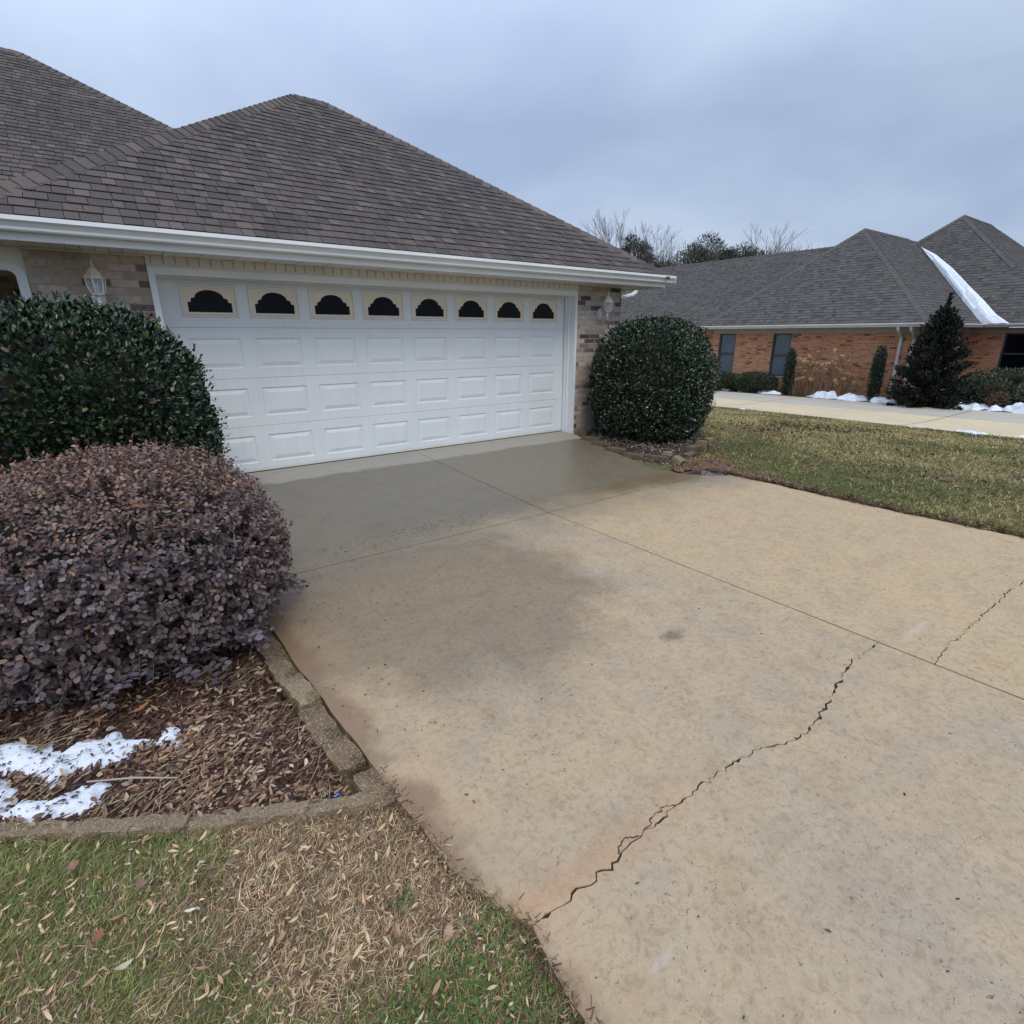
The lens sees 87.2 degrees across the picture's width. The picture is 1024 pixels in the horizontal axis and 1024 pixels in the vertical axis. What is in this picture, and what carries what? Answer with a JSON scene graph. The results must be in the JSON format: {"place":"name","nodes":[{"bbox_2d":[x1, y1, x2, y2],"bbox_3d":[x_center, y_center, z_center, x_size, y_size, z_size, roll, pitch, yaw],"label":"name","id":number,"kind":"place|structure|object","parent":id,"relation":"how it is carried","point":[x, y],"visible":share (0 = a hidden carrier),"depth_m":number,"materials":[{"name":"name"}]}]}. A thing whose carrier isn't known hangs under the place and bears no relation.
{"place":"outdoors","nodes":[
{"label":"outdoors","id":0,"kind":"place"},
{"bbox_2d":[0,614,350,822],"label":"mulch bed","id":1,"kind":"object","parent":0,"point":[125,735],"visible":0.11,"depth_m":2.19,"materials":[{"name":"plant"}]},
{"bbox_2d":[0,779,111,822],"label":"snow patch","id":2,"kind":"object","parent":1,"relation":"on","point":[97,790],"visible":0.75,"depth_m":1.98,"materials":[{"name":"snow"}]},
{"bbox_2d":[0,727,184,788],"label":"snow patch","id":3,"kind":"object","parent":1,"relation":"on","point":[85,759],"visible":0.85,"depth_m":2.18,"materials":[{"name":"snow"}]},
{"bbox_2d":[0,728,176,814],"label":"snow debris","id":4,"kind":"object","parent":3,"relation":"on","point":[72,796],"visible":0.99,"depth_m":2.14,"materials":[{"name":"snow"}]},
{"bbox_2d":[0,290,232,516],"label":"round shrub","id":5,"kind":"object","parent":1,"relation":"on","point":[90,376],"visible":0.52,"depth_m":3.74,"materials":[{"name":"green plant"}]},
{"bbox_2d":[128,701,148,712],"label":"fallen leaf","id":6,"kind":"object","parent":1,"relation":"on","point":[140,707],"visible":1,"depth_m":2.42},
{"bbox_2d":[0,434,309,728],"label":"purple shrub","id":7,"kind":"object","parent":1,"relation":"on","point":[95,564],"visible":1,"depth_m":2.48,"materials":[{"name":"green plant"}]},
{"bbox_2d":[124,496,145,507],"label":"fallen leaf","id":8,"kind":"object","parent":7,"relation":"on","point":[132,500],"visible":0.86,"depth_m":2.50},
{"bbox_2d":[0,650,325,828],"bbox_3d":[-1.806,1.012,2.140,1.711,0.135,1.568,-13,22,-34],"label":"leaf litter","id":9,"kind":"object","parent":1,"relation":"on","point":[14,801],"visible":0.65,"depth_m":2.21,"materials":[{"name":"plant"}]},
{"bbox_2d":[86,777,176,782],"bbox_3d":[-1.435,1.011,2.033,0.317,0.021,0.011,-2,18,-6],"label":"dead stick","id":10,"kind":"object","parent":9,"relation":"on","point":[112,779],"visible":1,"depth_m":2.03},
{"bbox_2d":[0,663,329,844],"bbox_3d":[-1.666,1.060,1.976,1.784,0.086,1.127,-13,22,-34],"label":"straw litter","id":11,"kind":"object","parent":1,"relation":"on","point":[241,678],"visible":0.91,"depth_m":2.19,"materials":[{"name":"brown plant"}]},
{"bbox_2d":[0,795,578,1023],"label":"front grass","id":12,"kind":"structure","parent":0,"point":[345,958],"depth_m":1.56,"materials":[{"name":"plant"}]},
{"bbox_2d":[43,1011,51,1020],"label":"fallen leaf","id":13,"kind":"object","parent":12,"relation":"on","point":[48,1015],"visible":1,"depth_m":1.35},
{"bbox_2d":[62,860,79,870],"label":"fallen leaf","id":14,"kind":"object","parent":12,"relation":"on","point":[73,865],"visible":1,"depth_m":1.72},
{"bbox_2d":[82,974,96,987],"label":"fallen leaf","id":15,"kind":"object","parent":12,"relation":"on","point":[90,980],"visible":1,"depth_m":1.42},
{"bbox_2d":[93,928,103,942],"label":"fallen leaf","id":16,"kind":"object","parent":12,"relation":"on","point":[99,935],"visible":1,"depth_m":1.52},
{"bbox_2d":[114,958,133,969],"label":"fallen leaf","id":17,"kind":"object","parent":12,"relation":"on","point":[124,965],"visible":1,"depth_m":1.45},
{"bbox_2d":[135,878,148,887],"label":"fallen leaf","id":18,"kind":"object","parent":12,"relation":"on","point":[140,882],"visible":1,"depth_m":1.65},
{"bbox_2d":[193,991,208,1000],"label":"fallen leaf","id":19,"kind":"object","parent":12,"relation":"on","point":[202,996],"visible":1,"depth_m":1.38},
{"bbox_2d":[265,986,273,999],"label":"fallen leaf","id":20,"kind":"object","parent":12,"relation":"on","point":[269,993],"visible":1,"depth_m":1.39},
{"bbox_2d":[0,807,550,1023],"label":"leaf bits","id":21,"kind":"object","parent":12,"relation":"on","point":[264,955],"visible":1,"depth_m":1.55,"materials":[{"name":"plant"}]},
{"bbox_2d":[276,931,285,942],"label":"fallen leaf","id":22,"kind":"object","parent":12,"relation":"on","point":[281,937],"visible":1,"depth_m":1.52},
{"bbox_2d":[286,883,294,896],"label":"fallen leaf","id":23,"kind":"object","parent":12,"relation":"on","point":[290,890],"visible":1,"depth_m":1.65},
{"bbox_2d":[352,942,363,958],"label":"fallen leaf","id":24,"kind":"object","parent":12,"relation":"on","point":[358,949],"visible":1,"depth_m":1.49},
{"bbox_2d":[395,922,400,935],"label":"fallen leaf","id":25,"kind":"object","parent":12,"relation":"on","point":[397,928],"visible":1,"depth_m":1.54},
{"bbox_2d":[432,979,440,994],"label":"fallen leaf","id":26,"kind":"object","parent":12,"relation":"on","point":[436,987],"visible":1,"depth_m":1.39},
{"bbox_2d":[444,924,454,937],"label":"fallen leaf","id":27,"kind":"object","parent":12,"relation":"on","point":[448,930],"visible":1,"depth_m":1.52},
{"bbox_2d":[379,885,585,1023],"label":"grass","id":28,"kind":"structure","parent":12,"relation":"on","point":[474,1000],"depth_m":1.41,"materials":[{"name":"green plant"}]},
{"bbox_2d":[0,0,1023,327],"label":"sky","id":29,"kind":"structure","parent":0,"point":[833,120],"materials":[{"name":"grey"}]},
{"bbox_2d":[220,431,1023,1023],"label":"driveway","id":30,"kind":"structure","parent":0,"point":[758,871],"depth_m":2.46,"materials":[{"name":"concrete"}]},
{"bbox_2d":[371,763,603,1023],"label":"edge litter","id":31,"kind":"object","parent":30,"relation":"on","point":[524,922],"visible":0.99,"depth_m":1.61,"materials":[{"name":"brown plant"}]},
{"bbox_2d":[267,473,1006,1018],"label":"driveway crumbs","id":32,"kind":"object","parent":30,"relation":"on","point":[591,663],"visible":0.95,"depth_m":3.19,"materials":[{"name":"brown plant"}]},
{"bbox_2d":[618,804,675,853],"bbox_3d":[0.470,1.103,1.886,0.315,0.001,0.033,-14,23,-36],"label":"crack fissure","id":33,"kind":"object","parent":30,"relation":"on","point":[643,829],"visible":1,"depth_m":1.88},
{"bbox_2d":[685,470,727,474],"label":"puddle","id":34,"kind":"object","parent":30,"relation":"on","point":[704,472],"visible":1,"depth_m":6.66,"materials":[{"name":"liquid"}]},
{"bbox_2d":[537,581,1023,922],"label":"crack","id":35,"kind":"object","parent":30,"relation":"on","point":[659,822],"depth_m":2.08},
{"bbox_2d":[243,397,1023,951],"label":"ground","id":36,"kind":"structure","parent":0,"point":[827,473],"depth_m":6.85,"materials":[{"name":"plant"}]},
{"bbox_2d":[0,820,74,849],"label":"edging block","id":37,"kind":"structure","parent":36,"relation":"on","point":[53,828],"depth_m":1.87,"materials":[{"name":"concrete"}]},
{"bbox_2d":[63,817,136,848],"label":"edging block","id":38,"kind":"structure","parent":36,"relation":"on","point":[93,827],"depth_m":1.87,"materials":[{"name":"concrete"}]},
{"bbox_2d":[128,813,191,842],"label":"edging block","id":39,"kind":"structure","parent":36,"relation":"on","point":[172,823],"depth_m":1.88,"materials":[{"name":"concrete"}]},
{"bbox_2d":[185,809,238,840],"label":"edging block","id":40,"kind":"structure","parent":36,"relation":"on","point":[227,821],"depth_m":1.90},
{"bbox_2d":[253,631,287,664],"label":"edging block","id":41,"kind":"structure","parent":36,"relation":"on","point":[274,649],"depth_m":2.97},
{"bbox_2d":[236,800,310,835],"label":"edging block","id":42,"kind":"structure","parent":36,"relation":"on","point":[275,813],"depth_m":1.93,"materials":[{"name":"concrete"}]},
{"bbox_2d":[264,654,297,698],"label":"edging block","id":43,"kind":"structure","parent":36,"relation":"on","point":[280,667],"depth_m":2.77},
{"bbox_2d":[279,673,322,717],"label":"edging block","id":44,"kind":"structure","parent":36,"relation":"on","point":[299,691],"depth_m":2.57,"materials":[{"name":"concrete"}]},
{"bbox_2d":[297,703,342,757],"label":"edging block","id":45,"kind":"structure","parent":36,"relation":"on","point":[315,717],"depth_m":2.39,"materials":[{"name":"concrete"}]},
{"bbox_2d":[0,47,676,473],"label":"brick house","id":46,"kind":"structure","parent":36,"relation":"on","point":[314,281],"depth_m":6.55,"materials":[{"name":"beige brick"}]},
{"bbox_2d":[83,259,106,305],"bbox_3d":[-3.701,-2.024,4.779,0.160,0.417,0.270,-13,22,-34],"label":"wall lantern","id":47,"kind":"object","parent":46,"relation":"attached to","point":[92,273],"depth_m":4.73,"materials":[{"name":"beige metal"}]},
{"bbox_2d":[155,278,564,473],"bbox_3d":[-1.362,-1.839,7.094,5.475,2.196,0.046,-13,22,-34],"label":"garage door","id":48,"kind":"structure","parent":46,"relation":"in","point":[304,375],"depth_m":6.73,"materials":[{"name":"metal"}]},
{"bbox_2d":[597,291,612,319],"bbox_3d":[1.449,-3.207,8.346,0.160,0.417,0.270,-13,22,-34],"label":"wall lantern","id":49,"kind":"object","parent":46,"relation":"attached to","point":[607,299],"depth_m":8.30,"materials":[{"name":"beige plastic"}]},
{"bbox_2d":[306,791,374,827],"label":"edging block","id":50,"kind":"structure","parent":36,"relation":"on","point":[325,807],"depth_m":1.97,"materials":[{"name":"concrete"}]},
{"bbox_2d":[322,734,366,786],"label":"edging block","id":51,"kind":"structure","parent":36,"relation":"on","point":[343,754],"depth_m":2.20,"materials":[{"name":"concrete"}]},
{"bbox_2d":[352,767,400,816],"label":"edging block","id":52,"kind":"structure","parent":36,"relation":"on","point":[366,782],"depth_m":2.04,"materials":[{"name":"concrete"}]},
{"bbox_2d":[575,431,588,435],"bbox_3d":[1.128,-1.250,8.641,0.204,0.097,0.114,13,22,35],"label":"edging brick","id":53,"kind":"object","parent":36,"relation":"on","point":[581,433],"visible":0.72,"depth_m":8.60,"materials":[{"name":"stone"}]},
{"bbox_2d":[581,435,600,441],"bbox_3d":[1.214,-1.115,8.284,0.305,0.094,0.118,13,22,35],"label":"edging brick","id":54,"kind":"object","parent":36,"relation":"on","point":[589,438],"visible":0.66,"depth_m":8.23,"materials":[{"name":"stone"}]},
{"bbox_2d":[591,440,612,446],"bbox_3d":[1.335,-0.997,7.971,0.308,0.094,0.121,13,22,35],"label":"edging brick","id":55,"kind":"object","parent":36,"relation":"on","point":[600,443],"visible":0.62,"depth_m":7.92,"materials":[{"name":"stone"}]},
{"bbox_2d":[579,207,640,253],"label":"bare tree","id":56,"kind":"object","parent":36,"relation":"on","point":[605,236],"visible":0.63,"depth_m":47.13,"materials":[{"name":"grey plant"}]},
{"bbox_2d":[605,446,626,454],"bbox_3d":[1.478,-0.866,7.627,0.302,0.098,0.116,13,22,35],"label":"edging brick","id":57,"kind":"object","parent":36,"relation":"on","point":[618,450],"visible":0.64,"depth_m":7.58,"materials":[{"name":"stone"}]},
{"bbox_2d":[622,452,645,460],"bbox_3d":[1.667,-0.756,7.339,0.305,0.098,0.117,13,22,35],"label":"edging brick","id":58,"kind":"object","parent":36,"relation":"on","point":[636,456],"visible":0.81,"depth_m":7.28,"materials":[{"name":"stone"}]},
{"bbox_2d":[620,234,655,261],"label":"pine tree","id":59,"kind":"object","parent":36,"relation":"on","point":[630,245],"visible":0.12,"depth_m":48.49,"materials":[{"name":"green plant"}]},
{"bbox_2d":[589,431,705,463],"bbox_3d":[2.087,-1.255,8.757,2.450,0.166,2.950,-13,22,-34],"label":"mulch bed","id":60,"kind":"object","parent":36,"relation":"on","point":[635,449],"visible":0.2,"depth_m":7.88,"materials":[{"name":"wood"}]},
{"bbox_2d":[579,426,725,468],"bbox_3d":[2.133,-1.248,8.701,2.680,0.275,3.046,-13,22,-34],"label":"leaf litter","id":61,"kind":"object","parent":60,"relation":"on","point":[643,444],"visible":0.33,"depth_m":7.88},
{"bbox_2d":[585,311,722,443],"bbox_3d":[2.160,-2.007,8.303,1.964,2.046,1.860,-13,22,-34],"label":"round shrub","id":62,"kind":"object","parent":60,"relation":"on","point":[649,382],"visible":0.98,"depth_m":7.74,"materials":[{"name":"green plant"}]},
{"bbox_2d":[645,454,669,462],"bbox_3d":[1.946,-0.717,7.233,0.344,0.086,0.119,12,22,34],"label":"retaining stone","id":63,"kind":"object","parent":60,"relation":"on","point":[660,458],"visible":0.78,"depth_m":7.17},
{"bbox_2d":[684,444,701,453],"bbox_3d":[2.573,-0.881,7.631,0.247,0.128,0.126,-11,24,-38],"label":"retaining stone","id":64,"kind":"object","parent":60,"relation":"on","point":[695,448],"visible":0.68,"depth_m":7.58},
{"bbox_2d":[696,440,707,451],"bbox_3d":[2.761,-0.950,7.806,0.127,0.177,0.123,16,19,40],"label":"retaining stone","id":65,"kind":"object","parent":60,"relation":"on","point":[703,444],"visible":0.59,"depth_m":7.75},
{"bbox_2d":[646,245,676,266],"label":"bare tree","id":66,"kind":"object","parent":36,"relation":"on","point":[660,258],"visible":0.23,"depth_m":48.06,"materials":[{"name":"grey plant"}]},
{"bbox_2d":[651,259,674,267],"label":"pine tree","id":67,"kind":"object","parent":36,"relation":"on","point":[660,264],"visible":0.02,"depth_m":48.02,"materials":[{"name":"green plant"}]},
{"bbox_2d":[626,222,706,262],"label":"bare tree","id":68,"kind":"object","parent":36,"relation":"on","point":[646,246],"visible":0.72,"depth_m":47.49,"materials":[{"name":"grey plant"}]},
{"bbox_2d":[670,455,685,465],"bbox_3d":[2.203,-0.673,7.129,0.138,0.106,0.226,44,30,19],"label":"retaining stone","id":69,"kind":"object","parent":36,"relation":"on","point":[676,459],"visible":0.86,"depth_m":7.05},
{"bbox_2d":[683,451,696,458],"bbox_3d":[2.449,-0.768,7.405,0.203,0.098,0.107,-24,34,-36],"label":"retaining stone","id":70,"kind":"object","parent":36,"relation":"on","point":[689,454],"visible":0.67,"depth_m":7.36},
{"bbox_2d":[674,242,721,264],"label":"pine tree","id":71,"kind":"object","parent":36,"relation":"on","point":[694,249],"visible":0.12,"depth_m":47.08,"materials":[{"name":"green plant"}]},
{"bbox_2d":[703,437,715,448],"bbox_3d":[2.926,-1.017,7.976,0.136,0.166,0.123,-17,24,-26],"label":"retaining stone","id":72,"kind":"object","parent":36,"relation":"on","point":[711,441],"visible":0.72,"depth_m":7.92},
{"bbox_2d":[687,231,741,263],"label":"pine tree","id":73,"kind":"object","parent":36,"relation":"on","point":[712,240],"visible":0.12,"depth_m":47.12,"materials":[{"name":"green plant"}]},
{"bbox_2d":[624,235,831,267],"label":"brush thicket","id":74,"kind":"object","parent":36,"relation":"on","point":[671,260],"visible":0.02,"depth_m":47.11,"materials":[{"name":"brown plant"}]},
{"bbox_2d":[696,241,760,262],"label":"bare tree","id":75,"kind":"object","parent":36,"relation":"on","point":[715,251],"visible":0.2,"depth_m":46.14,"materials":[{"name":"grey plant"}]},
{"bbox_2d":[714,241,761,259],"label":"pine tree","id":76,"kind":"object","parent":36,"relation":"on","point":[742,250],"visible":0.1,"depth_m":46.07,"materials":[{"name":"green plant"}]},
{"bbox_2d":[738,250,771,256],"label":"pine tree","id":77,"kind":"object","parent":36,"relation":"on","point":[754,253],"visible":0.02,"depth_m":46.15,"materials":[{"name":"green plant"}]},
{"bbox_2d":[743,222,808,255],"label":"bare tree","id":78,"kind":"object","parent":36,"relation":"on","point":[783,248],"visible":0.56,"depth_m":44.92,"materials":[{"name":"grey plant"}]},
{"bbox_2d":[671,456,954,522],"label":"red clay","id":79,"kind":"structure","parent":36,"relation":"on","point":[721,466],"depth_m":6.79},
{"bbox_2d":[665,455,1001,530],"bbox_3d":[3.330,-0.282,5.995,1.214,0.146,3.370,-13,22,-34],"label":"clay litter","id":80,"kind":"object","parent":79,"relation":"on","point":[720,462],"visible":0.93,"depth_m":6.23,"materials":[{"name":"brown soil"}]},
{"bbox_2d":[705,466,1023,538],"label":"edge litter","id":81,"kind":"object","parent":79,"relation":"on","point":[997,528],"visible":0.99,"depth_m":5.32,"materials":[{"name":"brown plant"}]},
{"bbox_2d":[620,215,1023,399],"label":"brick house","id":82,"kind":"structure","parent":36,"relation":"on","point":[865,293],"depth_m":20.25,"materials":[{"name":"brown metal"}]},
{"bbox_2d":[716,334,735,373],"bbox_3d":[9.004,-6.648,22.584,0.160,1.612,0.835,-13,22,-34],"label":"window","id":83,"kind":"structure","parent":82,"relation":"in","point":[726,348],"depth_m":22.60,"materials":[{"name":"grey glass"}]},
{"bbox_2d":[768,333,791,377],"bbox_3d":[10.376,-6.050,20.801,0.160,1.642,0.800,-13,22,-34],"label":"window","id":84,"kind":"structure","parent":82,"relation":"in","point":[781,344],"depth_m":20.84,"materials":[{"name":"grey glass"}]},
{"bbox_2d":[921,247,1007,327],"bbox_3d":[17.034,-8.739,20.544,0.534,3.255,5.224,0,18,1],"label":"snow strip","id":85,"kind":"object","parent":82,"relation":"on","point":[981,310],"visible":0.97,"depth_m":19.99,"materials":[{"name":"snow"}]},
{"bbox_2d":[993,333,1023,374],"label":"window","id":86,"kind":"structure","parent":82,"relation":"in","point":[1012,351],"depth_m":19.08,"materials":[{"name":"black glass"}]},
{"bbox_2d":[707,389,1018,412],"bbox_3d":[15.241,-3.687,17.923,6.140,0.432,26.000,-13,22,-34],"label":"neighbour bed","id":87,"kind":"object","parent":36,"relation":"on","point":[800,395],"visible":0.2,"depth_m":19.75,"materials":[{"name":"soil"}]},
{"bbox_2d":[710,371,736,390],"bbox_3d":[8.732,-5.391,22.166,1.014,0.881,1.396,-13,22,-34],"label":"hedge","id":88,"kind":"object","parent":87,"relation":"on","point":[725,381],"visible":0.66,"depth_m":21.83,"materials":[{"name":"green plant"}]},
{"bbox_2d":[732,371,778,392],"bbox_3d":[9.554,-5.073,21.064,1.062,0.938,1.822,-13,22,-34],"label":"hedge","id":89,"kind":"object","parent":87,"relation":"on","point":[752,381],"visible":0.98,"depth_m":20.75,"materials":[{"name":"green plant"}]},
{"bbox_2d":[757,390,781,394],"bbox_3d":[9.877,-4.570,20.589,0.735,0.218,1.050,-13,22,-34],"label":"snow pile","id":90,"kind":"object","parent":87,"relation":"on","point":[770,392],"visible":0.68,"depth_m":20.36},
{"bbox_2d":[780,347,797,394],"bbox_3d":[10.282,-5.190,19.927,0.472,1.822,0.450,-13,22,-34],"label":"columnar shrub","id":91,"kind":"object","parent":87,"relation":"on","point":[790,365],"visible":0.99,"depth_m":19.83,"materials":[{"name":"green plant"}]},
{"bbox_2d":[807,391,836,398],"bbox_3d":[10.977,-4.163,19.073,0.735,0.330,1.260,-13,22,-34],"label":"snow pile","id":92,"kind":"object","parent":87,"relation":"on","point":[827,395],"visible":0.86,"depth_m":18.78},
{"bbox_2d":[789,348,870,396],"bbox_3d":[11.166,-4.852,18.926,1.149,1.763,3.015,-10,20,-27],"label":"hydrangea","id":93,"kind":"object","parent":87,"relation":"on","point":[836,379],"visible":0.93,"depth_m":18.95,"materials":[{"name":"plant"}]},
{"bbox_2d":[836,393,867,400],"bbox_3d":[11.551,-3.879,18.213,0.875,0.286,1.120,-13,22,-34],"label":"snow pile","id":94,"kind":"object","parent":87,"relation":"on","point":[850,397],"visible":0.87,"depth_m":18.09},
{"bbox_2d":[866,344,888,399],"bbox_3d":[11.995,-4.539,17.664,0.488,1.894,0.488,-13,22,-34],"label":"columnar shrub","id":95,"kind":"object","parent":87,"relation":"on","point":[877,371],"visible":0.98,"depth_m":17.55,"materials":[{"name":"green plant"}]},
{"bbox_2d":[870,397,896,402],"bbox_3d":[12.059,-3.610,17.459,0.727,0.225,0.973,-4,19,-11],"label":"snow pile","id":96,"kind":"object","parent":87,"relation":"on","point":[879,399],"visible":0.75,"depth_m":17.36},
{"bbox_2d":[884,292,978,409],"bbox_3d":[12.606,-4.636,15.996,2.358,3.578,2.278,-13,22,-34],"label":"dark conifer","id":97,"kind":"object","parent":87,"relation":"on","point":[926,373],"visible":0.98,"depth_m":15.75,"materials":[{"name":"green plant"}]},
{"bbox_2d":[954,402,1002,410],"bbox_3d":[13.556,-3.066,15.668,1.015,0.242,1.470,-13,22,-34],"label":"snow pile","id":98,"kind":"object","parent":87,"relation":"on","point":[977,406],"visible":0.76,"depth_m":15.48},
{"bbox_2d":[949,375,1016,405],"bbox_3d":[14.125,-3.594,16.142,1.406,1.034,1.735,-13,22,-34],"label":"spreading shrub","id":99,"kind":"object","parent":87,"relation":"on","point":[982,386],"visible":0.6,"depth_m":15.79,"materials":[{"name":"green plant"}]},
{"bbox_2d":[962,367,1023,388],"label":"clipped hedge","id":100,"kind":"object","parent":87,"relation":"on","point":[1017,377],"visible":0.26,"depth_m":16.68,"materials":[{"name":"green plant"}]},
{"bbox_2d":[983,390,1010,407],"bbox_3d":[14.043,-3.220,15.554,0.608,0.627,0.665,-13,22,-34],"label":"spreading shrub","id":101,"kind":"object","parent":87,"relation":"on","point":[1002,399],"visible":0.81,"depth_m":15.41,"materials":[{"name":"brown plant"}]},
{"bbox_2d":[1002,402,1023,413],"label":"snow pile","id":102,"kind":"object","parent":87,"relation":"on","point":[1017,407],"visible":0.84,"depth_m":14.93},
{"bbox_2d":[1008,382,1023,404],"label":"spreading shrub","id":103,"kind":"object","parent":87,"relation":"on","point":[1019,391],"visible":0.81,"depth_m":15.38,"materials":[{"name":"green plant"}]},
{"bbox_2d":[938,477,955,480],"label":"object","id":104,"kind":"structure","parent":36,"relation":"on","point":[948,478],"depth_m":6.38,"materials":[{"name":"ceramic"}]},
{"bbox_2d":[572,405,1023,537],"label":"lawn grass","id":105,"kind":"structure","parent":0,"point":[718,414],"depth_m":7.64,"materials":[{"name":"plant"}]},
{"bbox_2d":[702,417,1023,509],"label":"blown leaves","id":106,"kind":"object","parent":105,"relation":"on","point":[828,429],"visible":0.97,"depth_m":9.61,"materials":[{"name":"brown plant"}]},
{"bbox_2d":[708,391,1023,438],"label":"neighbour driveway","id":107,"kind":"structure","parent":0,"point":[1003,424],"depth_m":14.91,"materials":[{"name":"concrete"}]},
{"bbox_2d":[955,430,999,436],"bbox_3d":[9.886,-1.656,11.403,0.560,0.118,0.910,-13,22,-34],"label":"snow pile","id":108,"kind":"object","parent":107,"relation":"on","point":[972,432],"visible":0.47,"depth_m":11.40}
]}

